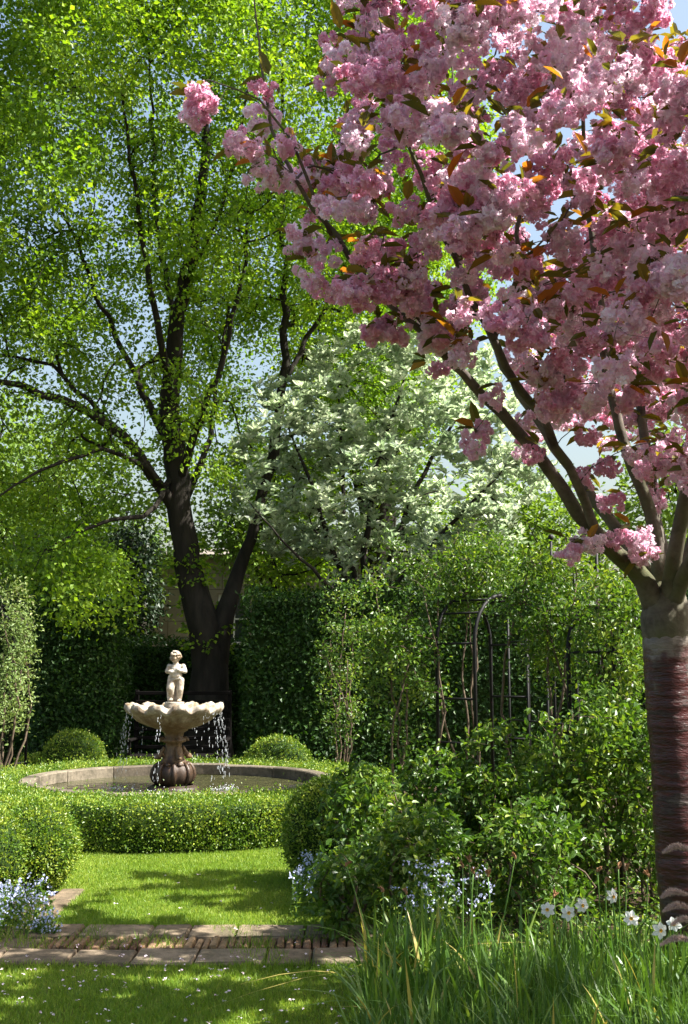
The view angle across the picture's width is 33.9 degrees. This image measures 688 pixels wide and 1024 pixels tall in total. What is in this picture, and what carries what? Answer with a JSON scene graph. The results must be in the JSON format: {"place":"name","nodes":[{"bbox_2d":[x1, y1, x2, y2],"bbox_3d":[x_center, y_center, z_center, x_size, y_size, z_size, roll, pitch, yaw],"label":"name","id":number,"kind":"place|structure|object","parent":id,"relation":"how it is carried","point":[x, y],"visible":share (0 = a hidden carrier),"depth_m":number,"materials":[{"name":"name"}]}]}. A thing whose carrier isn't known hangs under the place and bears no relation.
{"place":"outdoors","nodes":[
{"label":"outdoors","id":0,"kind":"place"},
{"bbox_2d":[0,846,417,1023],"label":"lawn","id":1,"kind":"structure","parent":0,"point":[160,1003],"depth_m":6.45,"materials":[{"name":"green plant"}]},
{"bbox_2d":[0,790,86,896],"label":"box ball","id":2,"kind":"object","parent":1,"relation":"on","point":[54,841],"visible":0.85,"depth_m":8.90,"materials":[{"name":"green plant"}]},
{"bbox_2d":[0,874,360,1023],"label":"fallen petals","id":3,"kind":"object","parent":1,"relation":"on","point":[321,951],"visible":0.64,"depth_m":6.34,"materials":[{"name":"plant"}]},
{"bbox_2d":[275,770,359,880],"bbox_3d":[-0.147,2.610,9.346,0.857,0.949,0.882,0,-8,0],"label":"box ball","id":4,"kind":"object","parent":1,"relation":"on","point":[299,835],"visible":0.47,"depth_m":9.12,"materials":[{"name":"green plant"}]},
{"bbox_2d":[306,753,418,907],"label":"shrub rose","id":5,"kind":"object","parent":1,"relation":"on","point":[358,808],"visible":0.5,"depth_m":8.34,"materials":[{"name":"green plant"}]},
{"bbox_2d":[345,861,380,977],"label":"spent daffodil","id":6,"kind":"object","parent":1,"relation":"on","point":[347,863],"visible":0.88,"depth_m":6.08,"materials":[{"name":"green plant"}]},
{"bbox_2d":[378,885,384,960],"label":"spent daffodil","id":7,"kind":"object","parent":1,"relation":"on","point":[381,888],"visible":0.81,"depth_m":5.76,"materials":[{"name":"green plant"}]},
{"bbox_2d":[0,889,533,967],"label":"path","id":8,"kind":"structure","parent":0,"point":[63,897],"depth_m":6.99,"materials":[{"name":"beige stone"}]},
{"bbox_2d":[149,549,406,732],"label":"stone house","id":9,"kind":"structure","parent":0,"point":[169,627],"depth_m":29.99,"materials":[{"name":"stone"}]},
{"bbox_2d":[218,594,249,643],"bbox_3d":[-2.920,2.886,29.933,1.002,1.436,0.220,0,-8,0],"label":"window","id":10,"kind":"structure","parent":9,"relation":"in","point":[237,631],"depth_m":30.01,"materials":[{"name":"grey glass"}]},
{"bbox_2d":[324,560,357,595],"bbox_3d":[-0.053,1.515,30.119,1.002,1.436,0.220,0,-8,0],"label":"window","id":11,"kind":"structure","parent":9,"relation":"in","point":[349,577],"depth_m":30.17,"materials":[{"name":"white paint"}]},
{"bbox_2d":[35,930,544,968],"bbox_3d":[-1.500,2.804,7.176,5.600,0.068,1.037,0,-8,0],"label":"path bedding","id":12,"kind":"object","parent":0,"point":[328,945],"depth_m":7.22,"materials":[{"name":"soil"}]},
{"bbox_2d":[300,838,384,943],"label":"shrub rose","id":13,"kind":"object","parent":12,"relation":"on","point":[337,906],"visible":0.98,"depth_m":7.33,"materials":[{"name":"green plant"}]},
{"bbox_2d":[3,738,663,952],"bbox_3d":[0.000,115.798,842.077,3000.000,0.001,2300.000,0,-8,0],"label":"ground","id":14,"kind":"structure","parent":0,"point":[585,912],"depth_m":8.47,"materials":[{"name":"soil"}]},
{"bbox_2d":[0,605,30,769],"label":"garden arch","id":15,"kind":"structure","parent":14,"relation":"on","point":[27,712],"depth_m":15.14,"materials":[{"name":"black metal"}]},
{"bbox_2d":[0,800,33,895],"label":"box ball","id":16,"kind":"object","parent":14,"relation":"on","point":[12,858],"visible":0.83,"depth_m":8.59,"materials":[{"name":"green plant"}]},
{"bbox_2d":[0,591,40,767],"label":"hornbeam hedge","id":17,"kind":"object","parent":14,"relation":"on","point":[18,740],"visible":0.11,"depth_m":18.80,"materials":[{"name":"green plant"}]},
{"bbox_2d":[0,575,44,768],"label":"climbing rose","id":18,"kind":"object","parent":14,"relation":"on","point":[16,651],"visible":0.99,"depth_m":14.81,"materials":[{"name":"green plant"}]},
{"bbox_2d":[0,872,57,939],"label":"forget me not","id":19,"kind":"object","parent":14,"relation":"on","point":[8,909],"visible":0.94,"depth_m":7.64,"materials":[{"name":"blue plant"}]},
{"bbox_2d":[12,750,46,767],"bbox_3d":[-4.515,3.709,16.250,0.696,0.546,0.692,6,-10,-40],"label":"box ball","id":20,"kind":"object","parent":14,"relation":"on","point":[33,758],"visible":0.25,"depth_m":16.14,"materials":[{"name":"green plant"}]},
{"bbox_2d":[0,371,60,605],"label":"broadleaf tree","id":21,"kind":"object","parent":14,"relation":"on","point":[11,403],"visible":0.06,"depth_m":31.29,"materials":[{"name":"green plant"}]},
{"bbox_2d":[16,907,62,934],"bbox_3d":[-2.015,2.749,7.462,0.323,0.242,0.225,0,-8,0],"label":"forget me not","id":22,"kind":"object","parent":14,"relation":"on","point":[46,926],"visible":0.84,"depth_m":7.43,"materials":[{"name":"blue plant"}]},
{"bbox_2d":[39,726,107,764],"bbox_3d":[-3.949,3.550,16.416,1.039,0.880,1.048,0,-8,0],"label":"box ball","id":23,"kind":"object","parent":14,"relation":"on","point":[72,743],"visible":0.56,"depth_m":16.20,"materials":[{"name":"green plant"}]},
{"bbox_2d":[0,503,153,612],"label":"broadleaf tree","id":24,"kind":"object","parent":14,"relation":"on","point":[45,552],"visible":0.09,"depth_m":21.23,"materials":[{"name":"green plant"}]},
{"bbox_2d":[20,586,138,761],"bbox_3d":[-4.169,2.689,17.756,1.731,3.168,1.323,0,-8,0],"label":"hornbeam hedge","id":25,"kind":"object","parent":14,"relation":"on","point":[81,686],"visible":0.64,"depth_m":17.35,"materials":[{"name":"green plant"}]},
{"bbox_2d":[0,389,213,621],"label":"broadleaf tree","id":26,"kind":"object","parent":14,"relation":"on","point":[136,509],"visible":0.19,"depth_m":26.47,"materials":[{"name":"green plant"}]},
{"bbox_2d":[94,504,174,645],"bbox_3d":[-4.365,2.396,23.439,2.009,5.144,2.081,0,-8,0],"label":"yew tree","id":27,"kind":"object","parent":14,"relation":"on","point":[151,593],"visible":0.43,"depth_m":23.34,"materials":[{"name":"green plant"}]},
{"bbox_2d":[18,763,329,799],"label":"stone pool","id":28,"kind":"structure","parent":14,"relation":"on","point":[69,775],"depth_m":14.41,"materials":[{"name":"grey stone"}]},
{"bbox_2d":[46,775,305,792],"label":"water","id":29,"kind":"structure","parent":28,"relation":"in","point":[204,781],"depth_m":13.79,"materials":[{"name":"green liquid"}]},
{"bbox_2d":[102,712,238,792],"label":"falling water","id":30,"kind":"structure","parent":29,"relation":"on","point":[218,768],"depth_m":13.13,"materials":[{"name":"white liquid"}]},
{"bbox_2d":[124,650,223,790],"bbox_3d":[-2.016,2.479,13.389,1.150,1.659,1.150,0,-8,0],"label":"fountain","id":31,"kind":"object","parent":29,"relation":"on","point":[176,721],"visible":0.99,"depth_m":13.17,"materials":[{"name":"stone"}]},
{"bbox_2d":[126,690,231,759],"bbox_3d":[-2.401,3.329,16.497,1.454,1.428,0.630,0,-8,0],"label":"garden bench","id":32,"kind":"object","parent":14,"relation":"on","point":[228,720],"visible":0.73,"depth_m":16.74,"materials":[{"name":"brown wood"}]},
{"bbox_2d":[118,630,250,760],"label":"hornbeam hedge","id":33,"kind":"object","parent":14,"relation":"on","point":[150,662],"visible":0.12,"depth_m":19.62,"materials":[{"name":"green plant"}]},
{"bbox_2d":[0,746,400,853],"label":"round box hedge","id":34,"kind":"object","parent":14,"relation":"on","point":[142,822],"visible":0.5,"depth_m":10.91,"materials":[{"name":"green plant"}]},
{"bbox_2d":[37,935,489,951],"bbox_3d":[-0.494,2.777,7.184,2.874,0.121,0.289,0,-8,0],"label":"brick path strip","id":35,"kind":"object","parent":14,"relation":"on","point":[208,943],"visible":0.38,"depth_m":7.15,"materials":[{"name":"brown brick"}]},
{"bbox_2d":[0,0,529,758],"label":"lime tree","id":36,"kind":"object","parent":14,"relation":"on","point":[52,28],"visible":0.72,"depth_m":17.71,"materials":[{"name":"green plant"}]},
{"bbox_2d":[243,731,313,762],"bbox_3d":[-0.982,3.595,16.258,1.107,0.882,1.045,0,-8,0],"label":"box ball","id":37,"kind":"object","parent":14,"relation":"on","point":[274,747],"visible":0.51,"depth_m":16.06,"materials":[{"name":"green plant"}]},
{"bbox_2d":[191,427,366,599],"bbox_3d":[-1.606,1.594,25.050,4.555,7.170,4.234,0,-8,0],"label":"broadleaf tree","id":38,"kind":"object","parent":14,"relation":"on","point":[231,542],"visible":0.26,"depth_m":24.49,"materials":[{"name":"green plant"}]},
{"bbox_2d":[234,582,350,762],"bbox_3d":[-0.764,2.657,17.395,1.884,3.144,1.308,0,-8,0],"label":"hornbeam hedge","id":39,"kind":"object","parent":14,"relation":"on","point":[283,693],"visible":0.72,"depth_m":17.07,"materials":[{"name":"green plant"}]},
{"bbox_2d":[288,849,325,919],"bbox_3d":[-0.221,2.751,8.312,0.345,0.464,0.937,0,-8,0],"label":"forget me not","id":40,"kind":"object","parent":14,"relation":"on","point":[303,879],"visible":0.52,"depth_m":8.21,"materials":[{"name":"blue plant"}]},
{"bbox_2d":[306,568,375,763],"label":"climbing rose","id":41,"kind":"object","parent":14,"relation":"on","point":[349,707],"visible":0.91,"depth_m":15.62,"materials":[{"name":"green plant"}]},
{"bbox_2d":[247,150,498,590],"bbox_3d":[0.587,-1.898,26.430,6.258,14.469,6.343,0,-8,0],"label":"broadleaf tree","id":42,"kind":"object","parent":14,"relation":"on","point":[383,517],"visible":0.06,"depth_m":25.98,"materials":[{"name":"green plant"}]},
{"bbox_2d":[220,318,560,599],"bbox_3d":[0.789,0.531,18.484,5.695,7.523,3.839,0,-8,0],"label":"whitebeam tree","id":43,"kind":"object","parent":14,"relation":"on","point":[351,455],"visible":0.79,"depth_m":18.02,"materials":[{"name":"grey plant"}]},
{"bbox_2d":[345,529,461,795],"bbox_3d":[0.636,1.791,12.023,1.258,3.286,1.325,0,-8,0],"label":"climbing rose","id":44,"kind":"object","parent":14,"relation":"on","point":[404,638],"visible":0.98,"depth_m":12.00,"materials":[{"name":"green plant"}]},
{"bbox_2d":[403,886,407,938],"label":"spent daffodil","id":45,"kind":"object","parent":14,"relation":"on","point":[405,890],"visible":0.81,"depth_m":5.87,"materials":[{"name":"green plant"}]},
{"bbox_2d":[350,800,489,929],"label":"shrub rose","id":46,"kind":"object","parent":14,"relation":"on","point":[396,846],"visible":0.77,"depth_m":7.55,"materials":[{"name":"green plant"}]},
{"bbox_2d":[168,0,687,957],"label":"cherry tree","id":47,"kind":"object","parent":14,"relation":"on","point":[622,288],"visible":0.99,"depth_m":5.49,"materials":[{"name":"pink plant"}]},
{"bbox_2d":[194,882,687,1023],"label":"daffodil leaves","id":48,"kind":"object","parent":14,"relation":"on","point":[425,978],"visible":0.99,"depth_m":5.46,"materials":[{"name":"green plant"}]},
{"bbox_2d":[381,734,500,880],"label":"shrub rose","id":49,"kind":"object","parent":14,"relation":"on","point":[409,784],"visible":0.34,"depth_m":8.93,"materials":[{"name":"green plant"}]},
{"bbox_2d":[389,859,495,946],"bbox_3d":[0.621,2.494,7.071,0.700,0.623,0.357,0,-8,0],"label":"forget me not","id":50,"kind":"object","parent":14,"relation":"on","point":[445,899],"visible":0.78,"depth_m":7.08,"materials":[{"name":"blue plant"}]},
{"bbox_2d":[459,860,463,968],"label":"spent daffodil","id":51,"kind":"object","parent":14,"relation":"on","point":[461,863],"visible":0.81,"depth_m":5.93,"materials":[{"name":"green plant"}]},
{"bbox_2d":[392,516,539,805],"bbox_3d":[1.341,1.756,12.256,1.634,3.418,1.194,0,-8,0],"label":"climbing rose","id":52,"kind":"object","parent":14,"relation":"on","point":[462,588],"visible":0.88,"depth_m":12.22,"materials":[{"name":"green plant"}]},
{"bbox_2d":[465,854,474,949],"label":"spent daffodil","id":53,"kind":"object","parent":14,"relation":"on","point":[468,858],"visible":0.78,"depth_m":6.09,"materials":[{"name":"green plant"}]},
{"bbox_2d":[468,866,475,962],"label":"spent daffodil","id":54,"kind":"object","parent":14,"relation":"on","point":[472,870],"visible":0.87,"depth_m":5.96,"materials":[{"name":"green plant"}]},
{"bbox_2d":[435,594,531,826],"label":"garden arch","id":55,"kind":"structure","parent":14,"relation":"on","point":[478,613],"depth_m":11.90,"materials":[{"name":"black metal"}]},
{"bbox_2d":[484,868,492,954],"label":"spent daffodil","id":56,"kind":"object","parent":14,"relation":"on","point":[487,872],"visible":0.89,"depth_m":5.86,"materials":[{"name":"green plant"}]},
{"bbox_2d":[439,717,554,893],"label":"shrub rose","id":57,"kind":"object","parent":14,"relation":"on","point":[511,781],"visible":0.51,"depth_m":8.89,"materials":[{"name":"green plant"}]},
{"bbox_2d":[495,852,516,968],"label":"spent daffodil","id":58,"kind":"object","parent":14,"relation":"on","point":[513,855],"visible":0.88,"depth_m":5.79,"materials":[{"name":"green plant"}]},
{"bbox_2d":[334,573,687,785],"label":"hornbeam hedge","id":59,"kind":"object","parent":14,"relation":"on","point":[455,720],"visible":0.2,"depth_m":17.09,"materials":[{"name":"green plant"}]},
{"bbox_2d":[378,449,644,590],"bbox_3d":[3.836,2.108,27.201,7.054,6.761,6.972,0,-8,0],"label":"broadleaf tree","id":60,"kind":"object","parent":14,"relation":"on","point":[527,519],"visible":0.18,"depth_m":25.86,"materials":[{"name":"green plant"}]},
{"bbox_2d":[361,801,663,958],"bbox_3d":[2.357,3.089,10.192,4.603,0.341,8.106,0,-8,0],"label":"ground cover","id":61,"kind":"object","parent":14,"relation":"on","point":[595,914],"visible":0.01,"depth_m":8.04,"materials":[{"name":"green plant"}]},
{"bbox_2d":[470,782,600,937],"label":"shrub rose","id":62,"kind":"object","parent":14,"relation":"on","point":[533,847],"visible":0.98,"depth_m":7.54,"materials":[{"name":"green plant"}]},
{"bbox_2d":[505,612,567,789],"bbox_3d":[2.051,2.215,11.911,0.050,2.405,1.148,3,-8,-24],"label":"iron trellis","id":63,"kind":"object","parent":14,"relation":"on","point":[509,699],"visible":0.1,"depth_m":12.20,"materials":[{"name":"black metal"}]},
{"bbox_2d":[541,902,554,967],"bbox_3d":[1.046,2.296,5.752,0.060,0.593,0.054,4,-9,-26],"label":"narcissus","id":64,"kind":"object","parent":14,"relation":"on","point":[547,908],"visible":0.75,"depth_m":5.78,"materials":[{"name":"white plant"}]},
{"bbox_2d":[486,517,610,860],"bbox_3d":[1.863,1.606,10.019,1.203,3.114,1.179,0,-8,0],"label":"climbing rose","id":65,"kind":"object","parent":14,"relation":"on","point":[542,616],"visible":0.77,"depth_m":9.95,"materials":[{"name":"green plant"}]},
{"bbox_2d":[553,889,558,962],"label":"spent daffodil","id":66,"kind":"object","parent":14,"relation":"on","point":[555,893],"visible":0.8,"depth_m":5.87,"materials":[{"name":"green plant"}]},
{"bbox_2d":[561,905,574,960],"bbox_3d":[1.142,2.280,5.656,0.094,0.599,0.034,3,-8,-22],"label":"narcissus","id":67,"kind":"object","parent":14,"relation":"on","point":[567,912],"visible":0.75,"depth_m":5.68,"materials":[{"name":"white plant"}]},
{"bbox_2d":[548,534,606,870],"bbox_3d":[2.123,1.680,10.267,0.053,3.025,0.577,6,-10,-40],"label":"iron trellis","id":68,"kind":"object","parent":14,"relation":"on","point":[550,537],"visible":0.26,"depth_m":10.33,"materials":[{"name":"black metal"}]},
{"bbox_2d":[575,898,587,961],"bbox_3d":[1.200,2.262,5.655,0.074,0.634,0.037,7,-10,-40],"label":"narcissus","id":69,"kind":"object","parent":14,"relation":"on","point":[581,905],"visible":0.76,"depth_m":5.69,"materials":[{"name":"white plant"}]},
{"bbox_2d":[512,673,651,908],"bbox_3d":[1.832,2.090,8.467,1.106,1.742,1.046,0,-8,0],"label":"shrub rose","id":70,"kind":"object","parent":14,"relation":"on","point":[581,796],"visible":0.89,"depth_m":8.30,"materials":[{"name":"green plant"}]},
{"bbox_2d":[548,557,645,893],"bbox_3d":[2.185,1.667,9.127,1.005,2.756,1.220,0,-8,0],"label":"climbing rose","id":71,"kind":"object","parent":14,"relation":"on","point":[632,663],"visible":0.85,"depth_m":9.10,"materials":[{"name":"green plant"}]},
{"bbox_2d":[596,866,604,977],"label":"spent daffodil","id":72,"kind":"object","parent":14,"relation":"on","point":[599,868],"visible":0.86,"depth_m":5.90,"materials":[{"name":"green plant"}]},
{"bbox_2d":[566,602,645,894],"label":"garden arch","id":73,"kind":"structure","parent":14,"relation":"on","point":[568,676],"depth_m":9.46,"materials":[{"name":"black metal"}]},
{"bbox_2d":[604,876,609,972],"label":"spent daffodil","id":74,"kind":"object","parent":14,"relation":"on","point":[606,879],"visible":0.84,"depth_m":5.79,"materials":[{"name":"green plant"}]},
{"bbox_2d":[606,888,617,953],"bbox_3d":[1.405,2.285,5.854,0.086,0.642,0.029,6,-10,-38],"label":"narcissus","id":75,"kind":"object","parent":14,"relation":"on","point":[612,896],"visible":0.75,"depth_m":5.88,"materials":[{"name":"white plant"}]},
{"bbox_2d":[617,861,621,967],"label":"spent daffodil","id":76,"kind":"object","parent":14,"relation":"on","point":[619,864],"visible":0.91,"depth_m":5.98,"materials":[{"name":"green plant"}]},
{"bbox_2d":[587,702,659,913],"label":"shrub rose","id":77,"kind":"object","parent":14,"relation":"on","point":[631,840],"visible":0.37,"depth_m":8.31,"materials":[{"name":"green plant"}]},
{"bbox_2d":[624,863,629,976],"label":"spent daffodil","id":78,"kind":"object","parent":14,"relation":"on","point":[627,866],"visible":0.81,"depth_m":5.87,"materials":[{"name":"green plant"}]},
{"bbox_2d":[623,910,638,975],"bbox_3d":[1.423,2.268,5.555,0.052,0.595,0.060,6,-10,-40],"label":"narcissus","id":79,"kind":"object","parent":14,"relation":"on","point":[630,918],"visible":0.81,"depth_m":5.58,"materials":[{"name":"white plant"}]},
{"bbox_2d":[595,420,687,542],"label":"broadleaf tree","id":80,"kind":"object","parent":14,"relation":"on","point":[631,505],"visible":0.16,"depth_m":24.95,"materials":[{"name":"green plant"}]},
{"bbox_2d":[643,869,648,954],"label":"spent daffodil","id":81,"kind":"object","parent":14,"relation":"on","point":[646,872],"visible":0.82,"depth_m":5.80,"materials":[{"name":"green plant"}]},
{"bbox_2d":[652,922,665,986],"bbox_3d":[1.533,2.271,5.454,0.065,0.562,0.051,-4,-8,25],"label":"narcissus","id":82,"kind":"object","parent":14,"relation":"on","point":[660,929],"visible":0.9,"depth_m":5.48,"materials":[{"name":"white plant"}]},
{"bbox_2d":[659,887,687,898],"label":"grass plume","id":83,"kind":"object","parent":14,"relation":"on","point":[672,891],"depth_m":4.72,"materials":[{"name":"beige plant"}]},
{"bbox_2d":[659,934,687,945],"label":"grass plume","id":84,"kind":"object","parent":14,"relation":"on","point":[676,938],"depth_m":4.70,"materials":[{"name":"beige plant"}]},
{"bbox_2d":[666,917,681,962],"bbox_3d":[1.661,2.309,5.649,0.037,0.540,0.074,7,-11,-44],"label":"narcissus","id":85,"kind":"object","parent":14,"relation":"on","point":[675,927],"visible":0.35,"depth_m":5.68,"materials":[{"name":"white plant"}]},
{"bbox_2d":[661,901,687,911],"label":"grass plume","id":86,"kind":"object","parent":14,"relation":"on","point":[671,906],"depth_m":4.72,"materials":[{"name":"beige plant"}]},
{"bbox_2d":[661,842,687,853],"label":"grass plume","id":87,"kind":"object","parent":14,"relation":"on","point":[670,847],"depth_m":4.75,"materials":[{"name":"brown"}]},
{"bbox_2d":[670,915,687,925],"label":"grass plume","id":88,"kind":"object","parent":14,"relation":"on","point":[681,919],"depth_m":4.70,"materials":[{"name":"brown"}]},
{"bbox_2d":[0,0,687,641],"label":"sky","id":89,"kind":"structure","parent":0,"point":[581,456],"materials":[{"name":"blue"}]}
]}

